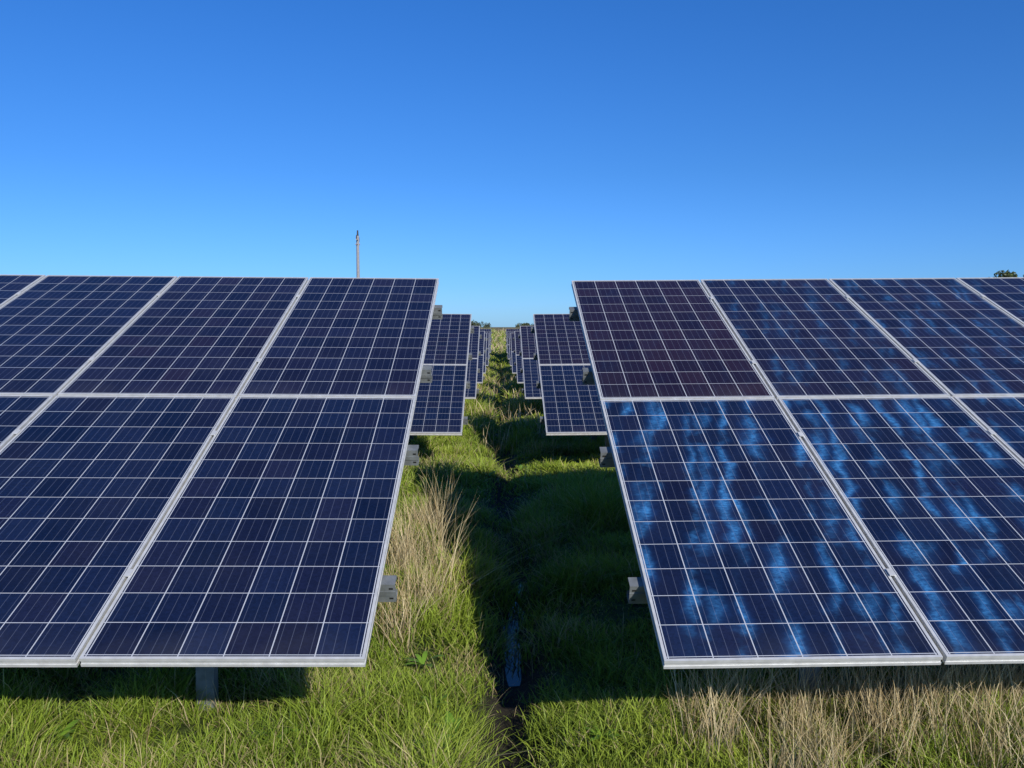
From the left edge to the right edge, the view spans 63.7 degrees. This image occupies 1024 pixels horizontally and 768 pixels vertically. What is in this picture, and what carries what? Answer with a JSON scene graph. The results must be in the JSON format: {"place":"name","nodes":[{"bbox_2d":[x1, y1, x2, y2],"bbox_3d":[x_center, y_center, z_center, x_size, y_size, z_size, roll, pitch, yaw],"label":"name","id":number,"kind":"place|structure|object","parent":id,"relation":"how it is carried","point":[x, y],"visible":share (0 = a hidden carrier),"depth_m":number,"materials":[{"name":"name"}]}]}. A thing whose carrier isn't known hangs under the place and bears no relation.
{"place":"outdoors","nodes":[
{"label":"outdoors","id":0,"kind":"place"},
{"bbox_2d":[0,327,1023,767],"bbox_3d":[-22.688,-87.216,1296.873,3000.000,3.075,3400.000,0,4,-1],"label":"ground","id":1,"kind":"structure","parent":0,"point":[510,709],"depth_m":4.24,"materials":[{"name":"green plant"}]},
{"bbox_2d":[0,274,442,710],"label":"solar panel array","id":2,"kind":"object","parent":1,"relation":"on","point":[202,474],"visible":1,"depth_m":4.00,"materials":[{"name":"glass"}]},
{"bbox_2d":[42,465,621,765],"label":"dock weeds","id":3,"kind":"object","parent":1,"relation":"on","point":[422,660],"visible":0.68,"depth_m":3.61,"materials":[{"name":"green plant"}]},
{"bbox_2d":[355,230,359,277],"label":"utility pole","id":4,"kind":"object","parent":1,"relation":"on","point":[357,244],"visible":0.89,"depth_m":59.25,"materials":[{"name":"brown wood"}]},
{"bbox_2d":[408,314,473,442],"bbox_3d":[-10.679,0.143,11.901,20.161,2.526,3.628,0,4,-1],"label":"solar panel array","id":5,"kind":"object","parent":1,"relation":"on","point":[439,406],"visible":0.19,"depth_m":11.59,"materials":[{"name":"glass"}]},
{"bbox_2d":[465,326,481,398],"bbox_3d":[-10.828,-0.174,19.310,20.161,2.534,3.628,0,4,-1],"label":"solar panel array","id":6,"kind":"object","parent":1,"relation":"on","point":[473,369],"visible":0.06,"depth_m":19.15,"materials":[{"name":"glass"}]},
{"bbox_2d":[477,331,485,382],"bbox_3d":[-10.947,-0.527,26.702,20.161,2.513,3.628,0,4,-1],"label":"solar panel array","id":7,"kind":"object","parent":1,"relation":"on","point":[480,376],"visible":0.04,"depth_m":26.57,"materials":[{"name":"glass"}]},
{"bbox_2d":[483,333,487,373],"bbox_3d":[-11.096,-0.930,34.090,20.161,2.492,3.628,0,4,-1],"label":"solar panel array","id":8,"kind":"object","parent":1,"relation":"on","point":[485,359],"visible":0.04,"depth_m":33.84,"materials":[{"name":"glass"}]},
{"bbox_2d":[480,329,491,352],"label":"solar panel array","id":9,"kind":"object","parent":1,"relation":"on","point":[488,330],"visible":0.02,"depth_m":57.77,"materials":[{"name":"glass"}]},
{"bbox_2d":[486,333,489,365],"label":"solar panel array","id":10,"kind":"object","parent":1,"relation":"on","point":[487,352],"visible":0.06,"depth_m":41.28,"materials":[{"name":"glass"}]},
{"bbox_2d":[485,331,490,358],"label":"solar panel array","id":11,"kind":"object","parent":1,"relation":"on","point":[489,343],"visible":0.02,"depth_m":49.45,"materials":[{"name":"glass"}]},
{"bbox_2d":[471,321,533,326],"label":"hedgerow","id":12,"kind":"object","parent":1,"relation":"on","point":[473,323],"visible":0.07,"depth_m":150.15,"materials":[{"name":"green plant"}]},
{"bbox_2d":[508,333,511,365],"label":"solar panel array","id":13,"kind":"object","parent":1,"relation":"on","point":[509,346],"visible":0.05,"depth_m":41.68,"materials":[{"name":"glass"}]},
{"bbox_2d":[506,331,513,358],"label":"solar panel array","id":14,"kind":"object","parent":1,"relation":"on","point":[507,343],"visible":0.02,"depth_m":49.47,"materials":[{"name":"glass"}]},
{"bbox_2d":[0,328,1023,767],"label":"dry grass tufts","id":15,"kind":"object","parent":1,"relation":"on","point":[1010,674],"visible":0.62,"depth_m":3.74,"materials":[{"name":"plant"}]},
{"bbox_2d":[505,329,519,352],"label":"solar panel array","id":16,"kind":"object","parent":1,"relation":"on","point":[507,330],"visible":0.04,"depth_m":57.94,"materials":[{"name":"glass"}]},
{"bbox_2d":[509,333,516,373],"bbox_3d":[10.000,-0.955,34.457,20.161,2.492,3.628,-1,4,-1],"label":"solar panel array","id":17,"kind":"object","parent":1,"relation":"on","point":[513,359],"visible":0.02,"depth_m":34.02,"materials":[{"name":"glass"}]},
{"bbox_2d":[502,582,524,686],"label":"ditch water","id":18,"kind":"structure","parent":1,"relation":"on","point":[514,679],"depth_m":4.97,"materials":[{"name":"blue liquid"}]},
{"bbox_2d":[513,331,523,382],"bbox_3d":[10.149,-0.552,27.069,20.161,2.513,3.628,-1,4,-1],"label":"solar panel array","id":19,"kind":"object","parent":1,"relation":"on","point":[519,378],"visible":0.03,"depth_m":26.56,"materials":[{"name":"glass"}]},
{"bbox_2d":[518,326,541,398],"bbox_3d":[10.269,-0.199,19.677,20.161,2.533,3.628,-1,4,-1],"label":"solar panel array","id":20,"kind":"object","parent":1,"relation":"on","point":[529,370],"visible":0.06,"depth_m":19.18,"materials":[{"name":"glass"}]},
{"bbox_2d":[531,314,609,446],"bbox_3d":[10.418,0.118,12.268,20.161,2.526,3.628,-1,4,-1],"label":"solar panel array","id":21,"kind":"object","parent":1,"relation":"on","point":[571,403],"visible":0.09,"depth_m":11.64,"materials":[{"name":"glass"}]},
{"bbox_2d":[569,277,1023,708],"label":"solar panel array","id":22,"kind":"object","parent":1,"relation":"on","point":[818,474],"visible":1,"depth_m":4.07,"materials":[{"name":"glass"}]},
{"bbox_2d":[994,269,1023,276],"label":"oak tree","id":23,"kind":"object","parent":1,"relation":"on","point":[1007,274],"visible":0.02,"depth_m":60.22,"materials":[{"name":"green plant"}]},
{"bbox_2d":[0,0,1023,326],"label":"sky","id":24,"kind":"structure","parent":0,"point":[508,154],"materials":[{"name":"blue"}]}
]}

